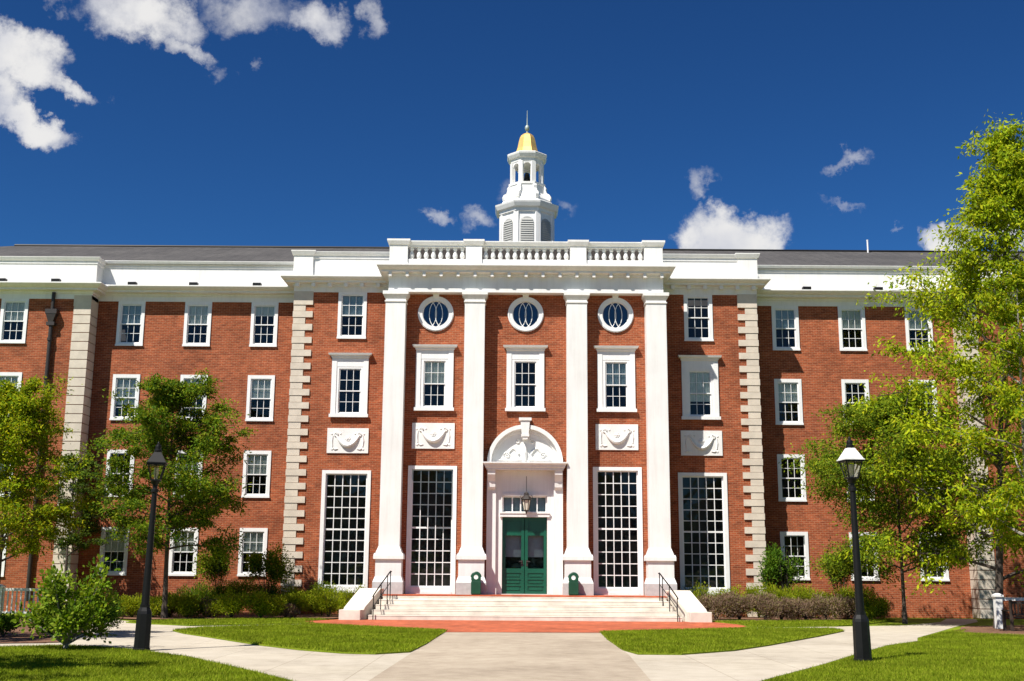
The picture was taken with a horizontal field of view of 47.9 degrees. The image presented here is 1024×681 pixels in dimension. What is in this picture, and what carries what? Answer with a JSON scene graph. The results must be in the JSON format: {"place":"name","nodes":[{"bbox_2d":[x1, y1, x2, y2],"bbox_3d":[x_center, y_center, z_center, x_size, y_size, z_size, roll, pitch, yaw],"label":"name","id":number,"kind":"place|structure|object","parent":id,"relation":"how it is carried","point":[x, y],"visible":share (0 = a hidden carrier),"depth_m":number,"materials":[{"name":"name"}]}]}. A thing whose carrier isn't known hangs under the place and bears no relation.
{"place":"outdoors","nodes":[
{"label":"outdoors","id":0,"kind":"place"},
{"bbox_2d":[0,643,292,680],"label":"lawn grass","id":1,"kind":"structure","parent":0,"point":[72,655],"depth_m":20.54,"materials":[{"name":"green plant"}]},
{"bbox_2d":[126,617,329,625],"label":"lawn grass","id":2,"kind":"structure","parent":0,"point":[204,621],"depth_m":38.55,"materials":[{"name":"green plant"}]},
{"bbox_2d":[173,622,447,653],"bbox_3d":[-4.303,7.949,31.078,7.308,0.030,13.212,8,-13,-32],"label":"lawn","id":3,"kind":"structure","parent":0,"point":[328,651],"depth_m":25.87,"materials":[{"name":"green plant"}]},
{"bbox_2d":[0,619,977,680],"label":"path","id":4,"kind":"structure","parent":0,"point":[760,663],"depth_m":24.05,"materials":[{"name":"concrete"}]},
{"bbox_2d":[369,632,650,680],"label":"central path","id":5,"kind":"structure","parent":0,"point":[473,656],"depth_m":22.95,"materials":[{"name":"concrete"}]},
{"bbox_2d":[0,613,1023,680],"bbox_3d":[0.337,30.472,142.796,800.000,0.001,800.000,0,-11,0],"label":"ground","id":6,"kind":"structure","parent":0,"point":[915,621],"depth_m":41.55,"materials":[{"name":"green plant"}]},
{"bbox_2d":[0,584,42,614],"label":"white railing","id":7,"kind":"object","parent":6,"relation":"on","point":[3,589],"visible":0.5,"depth_m":43.01,"materials":[{"name":"paint"}]},
{"bbox_2d":[0,620,82,642],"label":"mulch bed","id":8,"kind":"object","parent":6,"relation":"on","point":[17,636],"visible":0.41,"depth_m":29.25,"materials":[{"name":"brown soil"}]},
{"bbox_2d":[0,612,22,636],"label":"round shrub","id":9,"kind":"object","parent":8,"relation":"on","point":[6,624],"visible":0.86,"depth_m":29.45,"materials":[{"name":"green plant"}]},
{"bbox_2d":[0,373,98,581],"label":"young tree","id":10,"kind":"object","parent":6,"relation":"on","point":[20,416],"visible":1,"depth_m":41.29,"materials":[{"name":"green plant"}]},
{"bbox_2d":[10,554,120,648],"bbox_3d":[-9.765,5.758,25.508,2.079,2.081,2.055,-8,-14,35],"label":"magnolia bush","id":11,"kind":"object","parent":6,"relation":"on","point":[67,621],"visible":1,"depth_m":25.24,"materials":[{"name":"green plant"}]},
{"bbox_2d":[80,597,124,635],"bbox_3d":[-10.834,7.302,30.656,1.109,1.076,1.124,-4,-12,22],"label":"round shrub","id":12,"kind":"object","parent":6,"relation":"on","point":[114,613],"visible":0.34,"depth_m":30.64,"materials":[{"name":"green plant"}]},
{"bbox_2d":[133,442,167,651],"bbox_3d":[-7.967,4.488,25.410,0.430,4.550,0.430,4,-12,-12],"label":"lamp post","id":13,"kind":"object","parent":6,"relation":"on","point":[143,622],"visible":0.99,"depth_m":25.25,"materials":[{"name":"black metal"}]},
{"bbox_2d":[118,611,338,618],"bbox_3d":[-11.623,10.418,43.713,12.400,0.001,7.650,0,-11,0],"label":"mulch bed","id":14,"kind":"object","parent":6,"relation":"on","point":[239,615],"visible":0.2,"depth_m":42.90,"materials":[{"name":"brown soil"}]},
{"bbox_2d":[30,451,113,604],"bbox_3d":[-17.700,7.669,46.434,3.340,6.470,3.257,4,-12,-19],"label":"young tree","id":15,"kind":"object","parent":14,"relation":"on","point":[72,539],"visible":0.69,"depth_m":46.34,"materials":[{"name":"green plant"}]},
{"bbox_2d":[115,592,141,616],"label":"shrub","id":16,"kind":"object","parent":14,"relation":"on","point":[123,597],"visible":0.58,"depth_m":41.72,"materials":[{"name":"green plant"}]},
{"bbox_2d":[122,595,179,616],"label":"shrub","id":17,"kind":"object","parent":14,"relation":"on","point":[155,604],"visible":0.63,"depth_m":41.47,"materials":[{"name":"green plant"}]},
{"bbox_2d":[74,368,257,617],"bbox_3d":[-12.446,5.563,41.847,6.738,8.870,6.665,0,-11,0],"label":"young tree","id":18,"kind":"object","parent":14,"relation":"on","point":[167,399],"visible":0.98,"depth_m":41.27,"materials":[{"name":"green plant"}]},
{"bbox_2d":[158,592,204,617],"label":"shrub","id":19,"kind":"object","parent":14,"relation":"on","point":[187,602],"visible":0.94,"depth_m":41.53,"materials":[{"name":"green plant"}]},
{"bbox_2d":[168,583,196,598],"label":"shrub","id":20,"kind":"object","parent":14,"relation":"on","point":[179,591],"visible":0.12,"depth_m":45.10,"materials":[{"name":"green plant"}]},
{"bbox_2d":[183,594,227,617],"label":"shrub","id":21,"kind":"object","parent":14,"relation":"on","point":[199,613],"visible":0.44,"depth_m":41.89,"materials":[{"name":"green plant"}]},
{"bbox_2d":[188,580,227,612],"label":"shrub","id":22,"kind":"object","parent":14,"relation":"on","point":[203,592],"visible":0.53,"depth_m":44.76,"materials":[{"name":"green plant"}]},
{"bbox_2d":[192,548,233,587],"bbox_3d":[-11.930,9.428,45.962,1.565,2.922,0.984,5,-12,-24],"label":"upright shrub","id":23,"kind":"object","parent":14,"relation":"on","point":[212,571],"visible":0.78,"depth_m":45.93,"materials":[{"name":"green plant"}]},
{"bbox_2d":[206,590,253,617],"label":"shrub","id":24,"kind":"object","parent":14,"relation":"on","point":[231,604],"visible":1,"depth_m":41.37,"materials":[{"name":"green plant"}]},
{"bbox_2d":[213,576,258,613],"bbox_3d":[-10.756,9.920,44.896,1.780,1.557,1.374,-9,-15,39],"label":"shrub","id":25,"kind":"object","parent":14,"relation":"on","point":[241,587],"visible":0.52,"depth_m":44.80,"materials":[{"name":"green plant"}]},
{"bbox_2d":[242,588,287,617],"bbox_3d":[-8.877,9.486,41.612,1.618,1.145,1.457,0,-11,0],"label":"shrub","id":26,"kind":"object","parent":14,"relation":"on","point":[260,604],"visible":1,"depth_m":41.41,"materials":[{"name":"green plant"}]},
{"bbox_2d":[247,581,284,612],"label":"shrub","id":27,"kind":"object","parent":14,"relation":"on","point":[273,590],"visible":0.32,"depth_m":44.88,"materials":[{"name":"green plant"}]},
{"bbox_2d":[244,539,298,590],"bbox_3d":[-9.566,9.310,45.379,2.297,2.956,1.147,-2,-12,9],"label":"upright shrub","id":28,"kind":"object","parent":14,"relation":"on","point":[273,564],"visible":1,"depth_m":45.37,"materials":[{"name":"green plant"}]},
{"bbox_2d":[277,602,300,617],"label":"shrub","id":29,"kind":"object","parent":14,"relation":"on","point":[290,610],"visible":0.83,"depth_m":42.28,"materials":[{"name":"brown plant"}]},
{"bbox_2d":[269,590,314,616],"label":"shrub","id":30,"kind":"object","parent":14,"relation":"on","point":[300,600],"visible":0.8,"depth_m":42.76,"materials":[{"name":"green plant"}]},
{"bbox_2d":[306,579,342,614],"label":"shrub","id":31,"kind":"object","parent":14,"relation":"on","point":[329,585],"visible":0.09,"depth_m":44.67,"materials":[{"name":"green plant"}]},
{"bbox_2d":[306,584,346,616],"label":"shrub","id":32,"kind":"object","parent":14,"relation":"on","point":[326,604],"visible":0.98,"depth_m":43.22,"materials":[{"name":"green plant"}]},
{"bbox_2d":[339,584,364,605],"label":"shrub","id":33,"kind":"object","parent":14,"relation":"on","point":[347,599],"visible":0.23,"depth_m":44.88,"materials":[{"name":"green plant"}]},
{"bbox_2d":[0,111,1023,618],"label":"college building","id":34,"kind":"structure","parent":6,"relation":"on","point":[640,415],"depth_m":47.81,"materials":[{"name":"red brick"}]},
{"bbox_2d":[0,372,22,390],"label":"window","id":35,"kind":"structure","parent":34,"relation":"in","point":[12,376],"depth_m":48.62,"materials":[{"name":"white paint"}]},
{"bbox_2d":[0,298,28,342],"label":"window","id":36,"kind":"structure","parent":34,"relation":"in","point":[12,310],"depth_m":49.18,"materials":[{"name":"white paint"}]},
{"bbox_2d":[97,527,129,574],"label":"window","id":37,"kind":"structure","parent":34,"relation":"in","point":[118,546],"depth_m":48.04,"materials":[{"name":"white paint"}]},
{"bbox_2d":[104,450,134,496],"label":"window","id":38,"kind":"structure","parent":34,"relation":"in","point":[110,452],"depth_m":48.69,"materials":[{"name":"white paint"}]},
{"bbox_2d":[109,374,140,419],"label":"window","id":39,"kind":"structure","parent":34,"relation":"in","point":[121,381],"depth_m":49.37,"materials":[{"name":"white paint"}]},
{"bbox_2d":[115,301,145,345],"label":"window","id":40,"kind":"structure","parent":34,"relation":"in","point":[129,312],"depth_m":49.98,"materials":[{"name":"white paint"}]},
{"bbox_2d":[168,527,198,575],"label":"window","id":41,"kind":"structure","parent":34,"relation":"in","point":[171,552],"depth_m":47.99,"materials":[{"name":"white paint"}]},
{"bbox_2d":[180,375,207,420],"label":"window","id":42,"kind":"structure","parent":34,"relation":"in","point":[186,377],"depth_m":49.40,"materials":[{"name":"white paint"}]},
{"bbox_2d":[182,301,211,345],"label":"window","id":43,"kind":"structure","parent":34,"relation":"in","point":[196,313],"depth_m":50.00,"materials":[{"name":"white paint"}]},
{"bbox_2d":[237,528,267,575],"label":"window","id":44,"kind":"structure","parent":34,"relation":"in","point":[256,538],"depth_m":48.11,"materials":[{"name":"white paint"}]},
{"bbox_2d":[241,451,271,497],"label":"window","id":45,"kind":"structure","parent":34,"relation":"in","point":[261,464],"depth_m":48.71,"materials":[{"name":"white paint"}]},
{"bbox_2d":[245,375,274,420],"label":"window","id":46,"kind":"structure","parent":34,"relation":"in","point":[258,386],"depth_m":49.36,"materials":[{"name":"white paint"}]},
{"bbox_2d":[249,302,278,346],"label":"window","id":47,"kind":"structure","parent":34,"relation":"in","point":[261,309],"depth_m":49.93,"materials":[{"name":"white paint"}]},
{"bbox_2d":[318,470,370,592],"bbox_3d":[-6.784,7.725,46.819,2.000,4.900,0.215,0,-11,0],"label":"tall window","id":48,"kind":"structure","parent":34,"relation":"in","point":[324,496],"depth_m":46.84,"materials":[{"name":"white paint"}]},
{"bbox_2d":[329,353,371,416],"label":"window","id":49,"kind":"structure","parent":34,"relation":"in","point":[340,361],"depth_m":47.97,"materials":[{"name":"white paint"}]},
{"bbox_2d":[336,292,366,338],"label":"window","id":50,"kind":"structure","parent":34,"relation":"in","point":[350,304],"depth_m":48.64,"materials":[{"name":"white paint"}]},
{"bbox_2d":[405,466,456,593],"bbox_3d":[-3.172,7.435,45.454,1.940,4.980,0.215,0,-11,0],"label":"tall window","id":51,"kind":"structure","parent":34,"relation":"in","point":[409,589],"depth_m":45.41,"materials":[{"name":"white paint"}]},
{"bbox_2d":[412,344,457,410],"bbox_3d":[-3.131,1.497,46.559,1.820,2.700,0.350,0,-11,0],"label":"window","id":52,"kind":"structure","parent":34,"relation":"in","point":[434,362],"depth_m":46.66,"materials":[{"name":"white paint"}]},
{"bbox_2d":[418,294,453,330],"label":"round window","id":53,"kind":"structure","parent":34,"relation":"in","point":[435,298],"depth_m":47.12,"materials":[{"name":"white paint"}]},
{"bbox_2d":[502,517,523,593],"bbox_3d":[0.047,8.475,45.504,0.863,2.965,0.396,0,-11,0],"label":"door","id":54,"kind":"structure","parent":34,"relation":"in","point":[512,527],"depth_m":45.54,"materials":[{"name":"green paint"}]},
{"bbox_2d":[502,496,546,511],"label":"transom window","id":55,"kind":"structure","parent":34,"relation":"in","point":[510,503],"depth_m":45.88,"materials":[{"name":"white paint"}]},
{"bbox_2d":[503,345,547,411],"bbox_3d":[0.539,1.522,46.559,1.820,2.700,0.350,0,-11,0],"label":"window","id":56,"kind":"structure","parent":34,"relation":"in","point":[528,354],"depth_m":46.62,"materials":[{"name":"white paint"}]},
{"bbox_2d":[508,294,543,331],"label":"round window","id":57,"kind":"structure","parent":34,"relation":"in","point":[525,298],"depth_m":47.11,"materials":[{"name":"white paint"}]},
{"bbox_2d":[520,476,532,513],"bbox_3d":[0.568,6.085,45.433,0.425,1.470,0.468,-5,-13,25],"label":"hanging lantern","id":58,"kind":"object","parent":34,"relation":"hanging from","point":[526,498],"visible":1,"depth_m":45.29,"materials":[{"name":"brown metal"}]},
{"bbox_2d":[525,517,546,593],"bbox_3d":[0.934,8.481,45.504,0.863,2.965,0.396,0,-11,0],"label":"door","id":59,"kind":"structure","parent":34,"relation":"in","point":[535,527],"depth_m":45.54,"materials":[{"name":"green paint"}]},
{"bbox_2d":[598,295,632,332],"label":"round window","id":60,"kind":"structure","parent":34,"relation":"in","point":[615,299],"depth_m":47.11,"materials":[{"name":"white paint"}]},
{"bbox_2d":[593,346,638,411],"bbox_3d":[4.209,1.548,46.559,1.820,2.700,0.350,0,-11,0],"label":"window","id":61,"kind":"structure","parent":34,"relation":"in","point":[615,364],"depth_m":46.66,"materials":[{"name":"white paint"}]},
{"bbox_2d":[593,467,643,594],"bbox_3d":[4.168,7.487,45.454,1.940,4.980,0.215,0,-11,0],"label":"tall window","id":62,"kind":"structure","parent":34,"relation":"in","point":[639,590],"depth_m":45.41,"materials":[{"name":"white paint"}]},
{"bbox_2d":[683,295,713,340],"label":"window","id":63,"kind":"structure","parent":34,"relation":"in","point":[710,314],"depth_m":48.55,"materials":[{"name":"white paint"}]},
{"bbox_2d":[678,355,721,419],"bbox_3d":[7.817,1.947,47.912,1.820,2.700,0.350,0,-11,0],"label":"window","id":64,"kind":"structure","parent":34,"relation":"in","point":[699,373],"depth_m":48.00,"materials":[{"name":"white paint"}]},
{"bbox_2d":[678,472,729,594],"bbox_3d":[7.776,7.827,46.819,2.000,4.900,0.215,0,-11,0],"label":"tall window","id":65,"kind":"structure","parent":34,"relation":"in","point":[723,476],"depth_m":46.85,"materials":[{"name":"white paint"}]},
{"bbox_2d":[771,306,799,350],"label":"window","id":66,"kind":"structure","parent":34,"relation":"in","point":[783,317],"depth_m":49.99,"materials":[{"name":"white paint"}]},
{"bbox_2d":[774,379,803,424],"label":"window","id":67,"kind":"structure","parent":34,"relation":"in","point":[785,390],"depth_m":49.35,"materials":[{"name":"white paint"}]},
{"bbox_2d":[777,454,806,501],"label":"window","id":68,"kind":"structure","parent":34,"relation":"in","point":[779,456],"depth_m":48.61,"materials":[{"name":"white paint"}]},
{"bbox_2d":[780,532,809,579],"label":"window","id":69,"kind":"structure","parent":34,"relation":"in","point":[797,534],"depth_m":48.03,"materials":[{"name":"white paint"}]},
{"bbox_2d":[837,306,866,350],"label":"window","id":70,"kind":"structure","parent":34,"relation":"in","point":[849,317],"depth_m":49.98,"materials":[{"name":"white paint"}]},
{"bbox_2d":[841,379,869,424],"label":"window","id":71,"kind":"structure","parent":34,"relation":"in","point":[843,381],"depth_m":49.38,"materials":[{"name":"white paint"}]},
{"bbox_2d":[849,532,879,580],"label":"window","id":72,"kind":"structure","parent":34,"relation":"in","point":[867,578],"depth_m":47.79,"materials":[{"name":"white paint"}]},
{"bbox_2d":[904,306,933,350],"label":"window","id":73,"kind":"structure","parent":34,"relation":"in","point":[910,324],"depth_m":49.98,"materials":[{"name":"white paint"}]},
{"bbox_2d":[712,616,877,620],"bbox_3d":[10.625,10.780,44.742,8.500,0.001,5.550,0,-11,0],"label":"mulch bed","id":74,"kind":"object","parent":6,"relation":"on","point":[761,618],"visible":0.33,"depth_m":44.42,"materials":[{"name":"brown soil"}]},
{"bbox_2d":[679,581,714,598],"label":"shrub","id":75,"kind":"object","parent":74,"relation":"on","point":[700,589],"visible":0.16,"depth_m":45.42,"materials":[{"name":"green plant"}]},
{"bbox_2d":[696,590,737,619],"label":"shrub","id":76,"kind":"object","parent":74,"relation":"on","point":[710,604],"visible":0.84,"depth_m":43.19,"materials":[{"name":"brown plant"}]},
{"bbox_2d":[718,590,756,619],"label":"shrub","id":77,"kind":"object","parent":74,"relation":"on","point":[738,605],"visible":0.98,"depth_m":42.93,"materials":[{"name":"brown plant"}]},
{"bbox_2d":[742,581,776,617],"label":"shrub","id":78,"kind":"object","parent":74,"relation":"on","point":[750,589],"visible":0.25,"depth_m":45.16,"materials":[{"name":"green plant"}]},
{"bbox_2d":[745,590,782,619],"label":"shrub","id":79,"kind":"object","parent":74,"relation":"on","point":[763,609],"visible":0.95,"depth_m":43.14,"materials":[{"name":"brown plant"}]},
{"bbox_2d":[767,585,794,613],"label":"shrub","id":80,"kind":"object","parent":74,"relation":"on","point":[779,593],"visible":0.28,"depth_m":44.74,"materials":[{"name":"green plant"}]},
{"bbox_2d":[756,541,807,616],"bbox_3d":[10.789,9.554,46.161,2.090,3.062,1.342,0,-11,0],"label":"upright shrub","id":81,"kind":"object","parent":74,"relation":"on","point":[786,574],"visible":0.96,"depth_m":46.05,"materials":[{"name":"green plant"}]},
{"bbox_2d":[765,596,802,619],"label":"shrub","id":82,"kind":"object","parent":74,"relation":"on","point":[785,606],"visible":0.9,"depth_m":43.16,"materials":[{"name":"brown plant"}]},
{"bbox_2d":[782,584,819,616],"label":"shrub","id":83,"kind":"object","parent":74,"relation":"on","point":[799,592],"visible":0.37,"depth_m":45.06,"materials":[{"name":"green plant"}]},
{"bbox_2d":[787,597,820,619],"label":"shrub","id":84,"kind":"object","parent":74,"relation":"on","point":[801,605],"visible":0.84,"depth_m":43.28,"materials":[{"name":"brown plant"}]},
{"bbox_2d":[803,592,850,619],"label":"shrub","id":85,"kind":"object","parent":74,"relation":"on","point":[825,605],"visible":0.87,"depth_m":43.22,"materials":[{"name":"brown plant"}]},
{"bbox_2d":[814,586,854,618],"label":"shrub","id":86,"kind":"object","parent":74,"relation":"on","point":[835,592],"visible":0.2,"depth_m":44.95,"materials":[{"name":"green plant"}]},
{"bbox_2d":[818,548,861,617],"bbox_3d":[13.220,9.711,46.197,1.792,2.803,1.132,0,-11,0],"label":"upright shrub","id":87,"kind":"object","parent":74,"relation":"on","point":[842,576],"visible":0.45,"depth_m":46.12,"materials":[{"name":"green plant"}]},
{"bbox_2d":[834,596,855,619],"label":"shrub","id":88,"kind":"object","parent":74,"relation":"on","point":[851,611],"visible":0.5,"depth_m":44.11,"materials":[{"name":"brown plant"}]},
{"bbox_2d":[837,583,878,602],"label":"shrub","id":89,"kind":"object","parent":74,"relation":"on","point":[867,592],"visible":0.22,"depth_m":45.19,"materials":[{"name":"green plant"}]},
{"bbox_2d":[851,595,892,619],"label":"shrub","id":90,"kind":"object","parent":74,"relation":"on","point":[879,606],"visible":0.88,"depth_m":43.75,"materials":[{"name":"green plant"}]},
{"bbox_2d":[759,628,1023,680],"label":"lawn grass","id":91,"kind":"structure","parent":6,"relation":"on","point":[986,649],"depth_m":22.77,"materials":[{"name":"green plant"}]},
{"bbox_2d":[837,437,872,661],"bbox_3d":[7.093,4.254,23.784,0.430,4.574,0.430,1,-11,-8],"label":"lamp post","id":92,"kind":"object","parent":91,"relation":"on","point":[860,620],"visible":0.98,"depth_m":23.65,"materials":[{"name":"black metal"}]},
{"bbox_2d":[778,374,1019,623],"bbox_3d":[14.266,5.810,42.749,9.210,9.099,8.287,0,-11,0],"label":"young tree","id":93,"kind":"object","parent":6,"relation":"on","point":[865,425],"visible":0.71,"depth_m":41.91,"materials":[{"name":"green plant"}]},
{"bbox_2d":[959,625,1023,634],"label":"mulch bed","id":94,"kind":"object","parent":6,"relation":"on","point":[1018,629],"visible":0.79,"depth_m":37.23,"materials":[{"name":"brown soil"}]},
{"bbox_2d":[824,110,1023,627],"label":"locust tree","id":95,"kind":"object","parent":94,"relation":"on","point":[998,199],"visible":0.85,"depth_m":40.28,"materials":[{"name":"green plant"}]},
{"bbox_2d":[931,260,1023,535],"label":"locust tree","id":96,"kind":"object","parent":94,"relation":"on","point":[1015,280],"visible":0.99,"depth_m":36.12,"materials":[{"name":"green plant"}]},
{"bbox_2d":[991,593,1023,628],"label":"white railing","id":97,"kind":"object","parent":94,"relation":"on","point":[998,598],"visible":0.89,"depth_m":38.06,"materials":[{"name":"paint"}]},
{"bbox_2d":[1001,600,1023,630],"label":"park bench","id":98,"kind":"object","parent":94,"relation":"on","point":[1011,614],"visible":0.98,"depth_m":36.46,"materials":[{"name":"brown wood"}]},
{"bbox_2d":[0,0,1023,250],"label":"sky","id":99,"kind":"structure","parent":0,"point":[685,124],"materials":[{"name":"blue"}]},
{"bbox_2d":[310,619,745,632],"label":"brick paving","id":100,"kind":"structure","parent":0,"point":[519,626],"depth_m":38.28,"materials":[{"name":"red brick"}]},
{"bbox_2d":[339,588,711,621],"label":"front steps","id":101,"kind":"structure","parent":100,"relation":"on","point":[359,606],"depth_m":42.47,"materials":[{"name":"stone"}]},
{"bbox_2d":[372,571,391,619],"bbox_3d":[-4.787,9.361,42.457,0.055,1.761,1.602,-3,-12,18],"label":"handrail","id":102,"kind":"object","parent":101,"relation":"on","point":[383,591],"visible":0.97,"depth_m":42.47,"materials":[{"name":"black metal"}]},
{"bbox_2d":[471,571,481,594],"bbox_3d":[-1.375,9.255,44.017,0.420,0.870,0.300,0,-11,0],"label":"litter bin","id":103,"kind":"object","parent":101,"relation":"on","point":[475,586],"visible":1,"depth_m":43.86,"materials":[{"name":"green metal"}]},
{"bbox_2d":[568,572,578,595],"bbox_3d":[2.345,9.281,44.017,0.420,0.870,0.300,0,-11,0],"label":"litter bin","id":104,"kind":"object","parent":101,"relation":"on","point":[573,587],"visible":1,"depth_m":43.87,"materials":[{"name":"green metal"}]},
{"bbox_2d":[658,572,678,621],"bbox_3d":[5.755,9.434,42.457,0.055,1.761,1.602,4,-12,-18],"label":"handrail","id":105,"kind":"object","parent":101,"relation":"on","point":[659,573],"visible":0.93,"depth_m":42.55,"materials":[{"name":"black metal"}]},
{"bbox_2d":[599,626,843,654],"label":"lawn","id":106,"kind":"structure","parent":0,"point":[662,653],"depth_m":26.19,"materials":[{"name":"green plant"}]},
{"bbox_2d":[712,618,894,626],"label":"lawn grass","id":107,"kind":"structure","parent":0,"point":[807,622],"depth_m":40.52,"materials":[{"name":"green plant"}]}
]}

